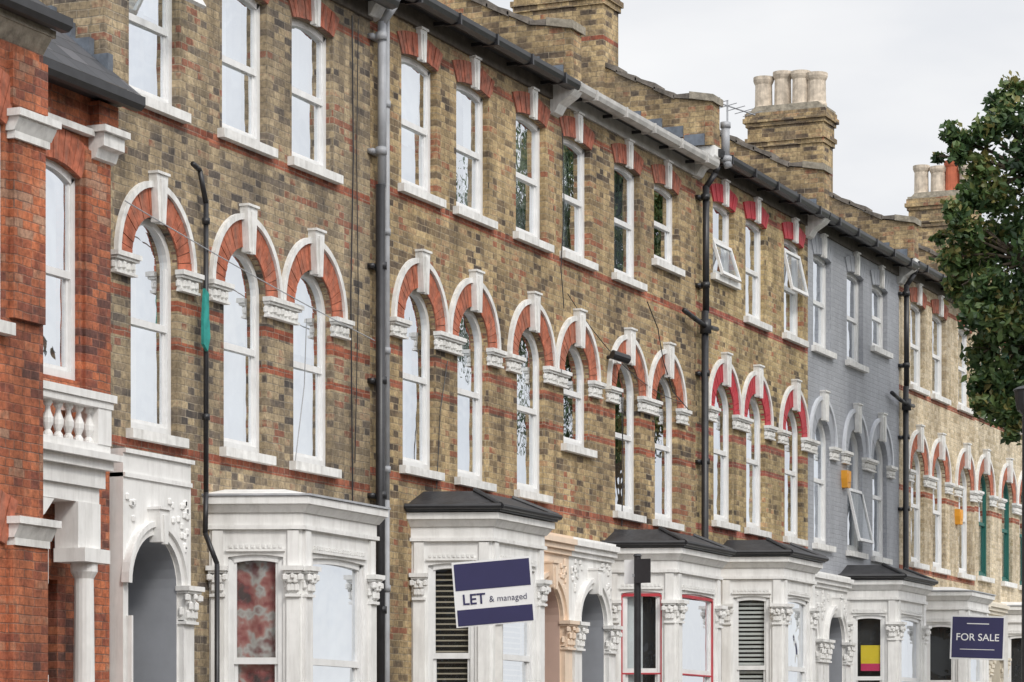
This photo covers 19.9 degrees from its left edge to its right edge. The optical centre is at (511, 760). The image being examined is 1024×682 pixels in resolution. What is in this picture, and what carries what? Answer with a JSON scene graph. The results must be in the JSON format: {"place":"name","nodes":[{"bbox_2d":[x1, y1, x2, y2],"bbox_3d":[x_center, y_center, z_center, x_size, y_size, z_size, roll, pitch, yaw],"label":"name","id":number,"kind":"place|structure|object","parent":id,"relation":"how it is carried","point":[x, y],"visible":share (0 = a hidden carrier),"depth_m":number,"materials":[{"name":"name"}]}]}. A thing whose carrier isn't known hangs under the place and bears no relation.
{"place":"outdoors","nodes":[
{"label":"outdoors","id":0,"kind":"place"},
{"bbox_2d":[237,561,275,681],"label":"bay curtains","id":1,"kind":"object","parent":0,"point":[256,608],"visible":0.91,"depth_m":28.66,"materials":[{"name":"red fabric"}]},
{"bbox_2d":[436,569,467,679],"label":"window blinds","id":2,"kind":"object","parent":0,"point":[449,634],"visible":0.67,"depth_m":32.86,"materials":[{"name":"plastic"}]},
{"bbox_2d":[627,596,642,681],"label":"bay curtains","id":3,"kind":"object","parent":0,"point":[630,632],"visible":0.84,"depth_m":38.33,"materials":[{"name":"white fabric"}]},
{"bbox_2d":[739,600,763,681],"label":"shutters","id":4,"kind":"object","parent":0,"point":[751,642],"visible":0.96,"depth_m":42.39,"materials":[{"name":"white wood"}]},
{"bbox_2d":[488,0,1023,282],"label":"sky","id":5,"kind":"structure","parent":0,"point":[897,70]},
{"bbox_2d":[861,645,879,670],"bbox_3d":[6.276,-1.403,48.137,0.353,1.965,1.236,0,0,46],"label":"flag","id":6,"kind":"object","parent":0,"point":[870,657],"visible":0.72,"depth_m":47.82,"materials":[{"name":"yellow fabric"}]},
{"bbox_3d":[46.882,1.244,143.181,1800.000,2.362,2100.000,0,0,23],"label":"ground","id":7,"kind":"structure","parent":0,"visible":0},
{"bbox_2d":[0,0,145,681],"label":"brick walls","id":8,"kind":"structure","parent":7,"relation":"on","point":[36,626],"depth_m":24.07,"materials":[{"name":"red brick"}]},
{"bbox_2d":[43,158,74,380],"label":"sash frames","id":9,"kind":"structure","parent":8,"relation":"on","point":[67,371],"depth_m":26.15,"materials":[{"name":"white wood"}]},
{"bbox_2d":[43,167,66,366],"bbox_3d":[-4.287,-2.515,24.340,0.374,5.610,3.790,0,0,8],"label":"glass","id":10,"kind":"object","parent":9,"relation":"in","point":[56,253],"visible":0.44,"depth_m":25.99,"materials":[{"name":"glass"}]},
{"bbox_2d":[0,107,130,681],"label":"stone trim","id":11,"kind":"structure","parent":8,"relation":"attached to","point":[79,466],"depth_m":25.56,"materials":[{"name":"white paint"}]},
{"bbox_2d":[39,0,369,681],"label":"brick walls","id":12,"kind":"structure","parent":7,"relation":"on","point":[293,204],"depth_m":29.30,"materials":[{"name":"brown brick"}]},
{"bbox_2d":[110,448,204,681],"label":"door surround","id":13,"kind":"object","parent":12,"relation":"attached to","point":[155,595],"visible":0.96,"depth_m":27.52,"materials":[{"name":"white paint"}]},
{"bbox_2d":[190,161,219,681],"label":"vent pipe","id":14,"kind":"object","parent":12,"relation":"attached to","point":[205,331],"visible":1,"depth_m":28.23,"materials":[{"name":"black metal"}]},
{"bbox_2d":[122,0,342,317],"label":"brick arches","id":15,"kind":"structure","parent":12,"relation":"attached to","point":[232,242],"depth_m":29.49,"materials":[{"name":"brick"}]},
{"bbox_2d":[111,0,354,478],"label":"stone trim","id":16,"kind":"structure","parent":12,"relation":"attached to","point":[281,308],"depth_m":29.04,"materials":[{"name":"white stone"}]},
{"bbox_2d":[129,0,325,465],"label":"sash frames","id":17,"kind":"structure","parent":16,"relation":"attached to","point":[253,72],"depth_m":29.57,"materials":[{"name":"white wood"}]},
{"bbox_2d":[129,0,319,456],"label":"window glass","id":18,"kind":"object","parent":17,"relation":"in","point":[146,60],"visible":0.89,"depth_m":29.26,"materials":[{"name":"glass"}]},
{"bbox_2d":[331,0,399,20],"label":"roof","id":19,"kind":"structure","parent":12,"relation":"attached to","point":[359,7],"depth_m":31.48,"materials":[{"name":"black metal"}]},
{"bbox_2d":[370,15,553,681],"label":"brick walls","id":20,"kind":"structure","parent":7,"relation":"on","point":[514,270],"depth_m":33.75,"materials":[{"name":"brown brick"}]},
{"bbox_2d":[367,8,396,681],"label":"drainpipe","id":21,"kind":"object","parent":20,"relation":"attached to","point":[380,266],"visible":0.92,"depth_m":31.76,"materials":[{"name":"black metal"}]},
{"bbox_2d":[125,15,688,525],"bbox_3d":[-0.537,-4.500,33.929,0.115,7.000,15.403,0,0,24],"label":"telephone cable","id":22,"kind":"object","parent":20,"relation":"attached to","point":[357,273],"visible":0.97,"depth_m":31.35,"materials":[{"name":"black metal"}]},
{"bbox_2d":[401,55,539,492],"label":"sash frames","id":23,"kind":"structure","parent":20,"relation":"in","point":[424,381],"depth_m":34.65,"materials":[{"name":"white wood"}]},
{"bbox_2d":[401,62,534,484],"bbox_3d":[-0.516,-5.615,34.470,0.037,4.630,4.100,0,0,24],"label":"window glass","id":24,"kind":"object","parent":23,"relation":"in","point":[412,94],"visible":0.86,"depth_m":34.35,"materials":[{"name":"glass"}]},
{"bbox_2d":[396,30,553,366],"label":"brick arches","id":25,"kind":"structure","parent":20,"relation":"attached to","point":[408,45],"depth_m":34.06,"materials":[{"name":"brick"}]},
{"bbox_2d":[390,26,561,503],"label":"stone trim","id":26,"kind":"structure","parent":20,"relation":"attached to","point":[448,341],"depth_m":34.19,"materials":[{"name":"white stone"}]},
{"bbox_2d":[368,0,585,117],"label":"party walls","id":27,"kind":"structure","parent":20,"relation":"on","point":[555,42],"depth_m":36.48,"materials":[{"name":"brick"}]},
{"bbox_2d":[393,0,580,98],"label":"roof","id":28,"kind":"structure","parent":20,"relation":"on","point":[440,21],"depth_m":34.12,"materials":[{"name":"black metal"}]},
{"bbox_2d":[544,532,580,681],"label":"door surround","id":29,"kind":"object","parent":20,"relation":"attached to","point":[561,629],"visible":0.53,"depth_m":36.23,"materials":[{"name":"beige paint"}]},
{"bbox_2d":[554,108,695,541],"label":"brick walls","id":30,"kind":"structure","parent":7,"relation":"on","point":[584,496],"depth_m":38.47,"materials":[{"name":"brown brick"}]},
{"bbox_2d":[569,537,623,681],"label":"door surround","id":31,"kind":"object","parent":30,"relation":"attached to","point":[597,642],"visible":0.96,"depth_m":37.50,"materials":[{"name":"white paint"}]},
{"bbox_2d":[606,350,630,363],"bbox_3d":[1.364,-5.277,38.248,0.286,0.167,0.401,0,0,-25],"label":"security camera","id":32,"kind":"object","parent":30,"relation":"attached to","point":[617,357],"visible":1,"depth_m":38.11,"materials":[{"name":"black metal"}]},
{"bbox_2d":[559,116,683,407],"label":"brick arches","id":33,"kind":"structure","parent":30,"relation":"attached to","point":[568,130],"depth_m":38.65,"materials":[{"name":"brick"}]},
{"bbox_2d":[554,111,691,530],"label":"stone trim","id":34,"kind":"structure","parent":30,"relation":"attached to","point":[648,404],"depth_m":38.77,"materials":[{"name":"white stone"}]},
{"bbox_2d":[562,137,671,521],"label":"sash frames","id":35,"kind":"structure","parent":34,"relation":"attached to","point":[579,203],"depth_m":39.25,"materials":[{"name":"white wood"}]},
{"bbox_2d":[562,143,667,514],"bbox_3d":[1.363,-5.615,38.794,0.036,4.630,4.150,0,0,24],"label":"window glass","id":36,"kind":"object","parent":35,"relation":"in","point":[571,182],"visible":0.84,"depth_m":39.00,"materials":[{"name":"glass"}]},
{"bbox_2d":[567,82,719,176],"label":"roof","id":37,"kind":"structure","parent":30,"relation":"on","point":[597,107],"depth_m":38.79,"materials":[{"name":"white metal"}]},
{"bbox_2d":[696,172,807,548],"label":"brick walls","id":38,"kind":"structure","parent":7,"relation":"on","point":[784,362],"depth_m":43.84,"materials":[{"name":"brown brick"}]},
{"bbox_2d":[682,166,720,538],"bbox_3d":[2.722,-3.748,41.217,0.322,9.397,1.379,0,0,24],"label":"drainpipe","id":39,"kind":"object","parent":38,"relation":"attached to","point":[704,323],"visible":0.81,"depth_m":41.31,"materials":[{"name":"black metal"}]},
{"bbox_2d":[605,63,832,239],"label":"party walls","id":40,"kind":"structure","parent":38,"relation":"on","point":[691,117],"depth_m":41.53,"materials":[{"name":"brick"}]},
{"bbox_2d":[510,0,623,95],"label":"chimney","id":41,"kind":"object","parent":40,"relation":"on","point":[597,20],"visible":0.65,"depth_m":41.73,"materials":[{"name":"brick"}]},
{"bbox_2d":[719,97,761,120],"bbox_3d":[3.478,-10.181,47.121,1.169,0.962,0.466,0,0,-36],"label":"tv aerial","id":42,"kind":"object","parent":40,"relation":"attached to","point":[727,106],"visible":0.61,"depth_m":47.17,"materials":[{"name":"grey metal"}]},
{"bbox_2d":[713,202,797,537],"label":"sash frames","id":43,"kind":"structure","parent":38,"relation":"in","point":[757,276],"depth_m":44.13,"materials":[{"name":"white wood"}]},
{"bbox_2d":[713,208,793,531],"bbox_3d":[3.618,-5.785,43.980,0.033,4.630,4.160,0,0,24],"label":"window glass","id":44,"kind":"object","parent":43,"relation":"in","point":[718,234],"visible":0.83,"depth_m":43.91,"materials":[{"name":"glass"}]},
{"bbox_2d":[710,183,806,436],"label":"brick arches","id":45,"kind":"structure","parent":38,"relation":"attached to","point":[748,206],"depth_m":43.56,"materials":[{"name":"red brick"}]},
{"bbox_2d":[709,179,813,545],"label":"stone trim","id":46,"kind":"structure","parent":38,"relation":"attached to","point":[741,422],"depth_m":43.67,"materials":[{"name":"white stone"}]},
{"bbox_2d":[706,149,829,225],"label":"roof","id":47,"kind":"structure","parent":38,"relation":"on","point":[755,182],"depth_m":43.71,"materials":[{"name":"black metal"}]},
{"bbox_2d":[720,121,731,168],"bbox_3d":[3.038,-8.730,41.443,0.168,0.660,0.174,0,0,-21],"label":"overflow pipe","id":48,"kind":"object","parent":47,"relation":"attached to","point":[725,127],"visible":1,"depth_m":41.38,"materials":[{"name":"white plastic"}]},
{"bbox_2d":[815,571,828,681],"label":"door surround","id":49,"kind":"object","parent":38,"relation":"attached to","point":[821,645],"visible":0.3,"depth_m":45.78,"materials":[{"name":"white paint"}]},
{"bbox_2d":[808,232,898,574],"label":"brick walls","id":50,"kind":"structure","parent":7,"relation":"on","point":[844,384],"depth_m":48.33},
{"bbox_2d":[820,572,856,681],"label":"door surround","id":51,"kind":"object","parent":50,"relation":"attached to","point":[841,649],"visible":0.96,"depth_m":46.98,"materials":[{"name":"white paint"}]},
{"bbox_2d":[841,470,850,487],"bbox_3d":[5.482,-4.610,47.831,0.110,0.280,0.240,0,0,24],"label":"burglar alarm box","id":52,"kind":"object","parent":50,"relation":"attached to","point":[846,478],"visible":1,"depth_m":47.74,"materials":[{"name":"orange plastic"}]},
{"bbox_2d":[811,237,891,464],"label":"brick arches","id":53,"kind":"structure","parent":50,"relation":"attached to","point":[816,242],"depth_m":48.27,"materials":[{"name":"brick"}]},
{"bbox_2d":[808,233,897,564],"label":"stone trim","id":54,"kind":"structure","parent":50,"relation":"attached to","point":[868,463],"depth_m":48.35,"materials":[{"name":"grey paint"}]},
{"bbox_2d":[813,254,882,556],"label":"sash frames","id":55,"kind":"structure","parent":54,"relation":"attached to","point":[822,482],"depth_m":48.80,"materials":[{"name":"white wood"}]},
{"bbox_2d":[813,259,879,551],"bbox_3d":[5.514,-5.785,48.335,0.033,4.630,4.160,0,0,24],"label":"window glass","id":56,"kind":"object","parent":55,"relation":"in","point":[817,281],"visible":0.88,"depth_m":48.56,"materials":[{"name":"clear glass"}]},
{"bbox_2d":[818,212,918,275],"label":"roof","id":57,"kind":"structure","parent":50,"relation":"on","point":[846,234],"depth_m":48.40,"materials":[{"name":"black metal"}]},
{"bbox_2d":[899,279,974,589],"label":"brick walls","id":58,"kind":"structure","parent":7,"relation":"on","point":[951,421],"depth_m":53.64,"materials":[{"name":"beige brick"}]},
{"bbox_2d":[890,269,918,568],"bbox_3d":[6.849,-3.898,50.708,0.322,9.397,1.379,0,0,24],"label":"drainpipe","id":59,"kind":"object","parent":58,"relation":"attached to","point":[907,405],"visible":0.78,"depth_m":50.81,"materials":[{"name":"black metal"}]},
{"bbox_2d":[829,192,991,285],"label":"party walls","id":60,"kind":"structure","parent":58,"relation":"on","point":[899,233],"depth_m":50.85,"materials":[{"name":"brick"}]},
{"bbox_2d":[742,69,838,192],"bbox_3d":[4.940,-10.465,51.687,1.540,3.490,0.780,0,0,24],"label":"chimney","id":61,"kind":"object","parent":60,"relation":"on","point":[801,127],"visible":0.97,"depth_m":51.42,"materials":[{"name":"brick"}]},
{"bbox_2d":[910,302,966,573],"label":"sash frames","id":62,"kind":"structure","parent":58,"relation":"in","point":[938,358],"depth_m":53.66,"materials":[{"name":"white wood"}]},
{"bbox_2d":[910,307,963,568],"bbox_3d":[7.765,-5.835,53.517,0.037,4.630,4.160,0,0,24],"label":"window glass","id":63,"kind":"object","parent":62,"relation":"in","point":[913,326],"visible":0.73,"depth_m":53.44,"materials":[{"name":"glass"}]},
{"bbox_2d":[912,261,968,306],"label":"roof","id":64,"kind":"structure","parent":58,"relation":"on","point":[929,278],"depth_m":52.12,"materials":[{"name":"black metal"}]},
{"bbox_2d":[909,287,973,489],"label":"brick arches","id":65,"kind":"structure","parent":58,"relation":"attached to","point":[914,299],"depth_m":52.98,"materials":[{"name":"red brick"}]},
{"bbox_2d":[909,283,979,580],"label":"stone trim","id":66,"kind":"structure","parent":58,"relation":"attached to","point":[930,481],"depth_m":53.20,"materials":[{"name":"white stone"}]},
{"bbox_2d":[955,509,962,524],"bbox_3d":[8.333,-4.540,54.388,0.110,0.280,0.240,0,0,24],"label":"burglar alarm box","id":67,"kind":"object","parent":58,"relation":"attached to","point":[958,516],"visible":1,"depth_m":54.30,"materials":[{"name":"orange plastic"}]},
{"bbox_2d":[989,604,991,676],"bbox_3d":[8.283,-1.020,55.097,1.251,4.000,1.486,0,0,24],"label":"door surround","id":68,"kind":"object","parent":58,"relation":"attached to","point":[990,662],"visible":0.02,"depth_m":55.44,"materials":[{"name":"beige paint"}]},
{"bbox_2d":[975,330,1021,602],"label":"brick walls","id":69,"kind":"structure","parent":7,"relation":"on","point":[987,436],"depth_m":57.27,"materials":[{"name":"beige brick"}]},
{"bbox_2d":[976,337,1021,589],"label":"stone trim","id":70,"kind":"structure","parent":69,"relation":"attached to","point":[994,498],"depth_m":57.34,"materials":[{"name":"white stone"}]},
{"bbox_2d":[979,355,1021,584],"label":"sash frames","id":71,"kind":"structure","parent":70,"relation":"attached to","point":[1006,532],"depth_m":58.23,"materials":[{"name":"wood"}]},
{"bbox_2d":[979,353,1021,580],"bbox_3d":[9.660,-5.865,57.873,0.038,4.630,4.160,0,0,24],"label":"window glass","id":72,"kind":"object","parent":71,"relation":"in","point":[981,511],"visible":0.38,"depth_m":58.13,"materials":[{"name":"grey glass"}]},
{"bbox_2d":[977,330,1021,503],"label":"brick arches","id":73,"kind":"structure","parent":69,"relation":"attached to","point":[990,480],"depth_m":57.56,"materials":[{"name":"red brick"}]},
{"bbox_2d":[988,601,1011,681],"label":"door surround","id":74,"kind":"object","parent":69,"relation":"attached to","point":[996,674],"visible":0.17,"depth_m":56.64,"materials":[{"name":"beige paint"}]},
{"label":"front garden paving","id":75,"kind":"object","parent":7,"relation":"on","visible":0},
{"bbox_2d":[202,489,390,681],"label":"bay window surround","id":76,"kind":"object","parent":75,"relation":"on","point":[298,532],"visible":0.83,"depth_m":28.53,"materials":[{"name":"white paint"}]},
{"bbox_2d":[228,555,361,681],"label":"bay sashes","id":77,"kind":"object","parent":76,"relation":"in","point":[234,661],"visible":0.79,"depth_m":28.57,"materials":[{"name":"white wood"}]},
{"bbox_2d":[313,564,354,681],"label":"bay glass","id":78,"kind":"object","parent":77,"relation":"in","point":[334,619],"visible":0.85,"depth_m":29.30,"materials":[{"name":"glass"}]},
{"bbox_2d":[404,488,562,681],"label":"bay window surround","id":79,"kind":"object","parent":75,"relation":"on","point":[475,524],"visible":0.52,"depth_m":32.74,"materials":[{"name":"white paint"}]},
{"bbox_2d":[428,563,532,681],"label":"bay sashes","id":80,"kind":"object","parent":79,"relation":"in","point":[433,656],"visible":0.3,"depth_m":32.78,"materials":[{"name":"white wood"}]},
{"bbox_2d":[503,622,526,681],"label":"bay glass","id":81,"kind":"object","parent":80,"relation":"in","point":[514,638],"visible":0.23,"depth_m":33.49,"materials":[{"name":"white glass"}]},
{"bbox_2d":[451,556,535,681],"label":"to let sign","id":82,"kind":"object","parent":75,"relation":"on","point":[498,593],"visible":1,"depth_m":29.42,"materials":[{"name":"blue plastic"}]},
{"bbox_2d":[602,526,735,681],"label":"bay window surround","id":83,"kind":"object","parent":75,"relation":"on","point":[681,564],"visible":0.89,"depth_m":38.21,"materials":[{"name":"white paint"}]},
{"bbox_2d":[621,592,712,681],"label":"bay sashes","id":84,"kind":"object","parent":83,"relation":"in","point":[656,671],"visible":0.75,"depth_m":38.24,"materials":[{"name":"white wood"}]},
{"bbox_2d":[682,598,707,681],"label":"bay glass","id":85,"kind":"object","parent":84,"relation":"in","point":[695,641],"visible":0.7,"depth_m":39.03,"materials":[{"name":"glass"}]},
{"bbox_2d":[721,537,828,681],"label":"bay window surround","id":86,"kind":"object","parent":75,"relation":"on","point":[778,574],"visible":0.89,"depth_m":42.27,"materials":[{"name":"white paint"}]},
{"bbox_2d":[733,596,806,681],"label":"bay sashes","id":87,"kind":"object","parent":86,"relation":"in","point":[737,667],"visible":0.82,"depth_m":42.32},
{"bbox_2d":[788,602,802,681],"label":"bay glass","id":88,"kind":"object","parent":87,"relation":"in","point":[795,642],"visible":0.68,"depth_m":43.00,"materials":[{"name":"glass"}]},
{"bbox_2d":[838,563,938,681],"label":"bay window surround","id":89,"kind":"object","parent":75,"relation":"on","point":[893,595],"visible":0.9,"depth_m":47.73,"materials":[{"name":"white paint"}]},
{"bbox_2d":[853,615,918,681],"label":"bay sashes","id":90,"kind":"object","parent":89,"relation":"in","point":[856,677],"visible":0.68,"depth_m":47.78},
{"bbox_2d":[901,620,915,681],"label":"bay glass","id":91,"kind":"object","parent":90,"relation":"in","point":[909,654],"visible":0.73,"depth_m":48.63,"materials":[{"name":"glass"}]},
{"bbox_2d":[926,587,995,681],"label":"bay window surround","id":92,"kind":"object","parent":75,"relation":"on","point":[944,605],"visible":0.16,"depth_m":51.90,"materials":[{"name":"white paint"}]},
{"bbox_2d":[926,624,981,681],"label":"bay sashes","id":93,"kind":"object","parent":92,"relation":"in","point":[953,670],"visible":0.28,"depth_m":51.86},
{"bbox_2d":[971,659,978,680],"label":"bay glass","id":94,"kind":"object","parent":93,"relation":"in","point":[974,670],"visible":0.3,"depth_m":52.54,"materials":[{"name":"white glass"}]},
{"bbox_2d":[950,615,1007,681],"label":"for sale sign","id":95,"kind":"object","parent":75,"relation":"on","point":[979,637],"visible":1,"depth_m":47.92,"materials":[{"name":"blue plastic"}]},
{"bbox_2d":[1001,602,1021,681],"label":"bay window surround","id":96,"kind":"object","parent":75,"relation":"on","point":[1014,614],"visible":0.35,"depth_m":57.48,"materials":[{"name":"white paint"}]},
{"bbox_2d":[1008,635,1021,681],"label":"bay sashes","id":97,"kind":"object","parent":96,"relation":"in","point":[1009,648],"visible":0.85,"depth_m":57.31,"materials":[{"name":"white wood"}]},
{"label":"pavement","id":98,"kind":"structure","parent":0,"visible":0},
{"bbox_2d":[624,554,650,681],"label":"parking sign post","id":99,"kind":"object","parent":98,"relation":"on","point":[637,571],"visible":1,"depth_m":27.80,"materials":[{"name":"black metal"}]},
{"bbox_2d":[928,70,1023,445],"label":"street tree","id":100,"kind":"object","parent":98,"relation":"on","point":[992,317],"visible":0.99,"depth_m":45.53,"materials":[{"name":"green plant"}]},
{"bbox_2d":[1013,385,1023,681],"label":"street lamp","id":101,"kind":"object","parent":98,"relation":"on","point":[1019,395],"visible":1,"depth_m":38.31,"materials":[{"name":"black metal"}]},
{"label":"brick walls","id":102,"kind":"object","parent":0,"visible":0},
{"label":"party walls","id":103,"kind":"object","parent":102,"relation":"on","visible":0},
{"bbox_2d":[904,160,981,258],"bbox_3d":[9.087,-10.709,61.225,1.540,3.718,0.780,0,0,24],"label":"chimney","id":104,"kind":"object","parent":103,"relation":"on","point":[923,204],"visible":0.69,"depth_m":61.08,"materials":[{"name":"brick"}]}
]}

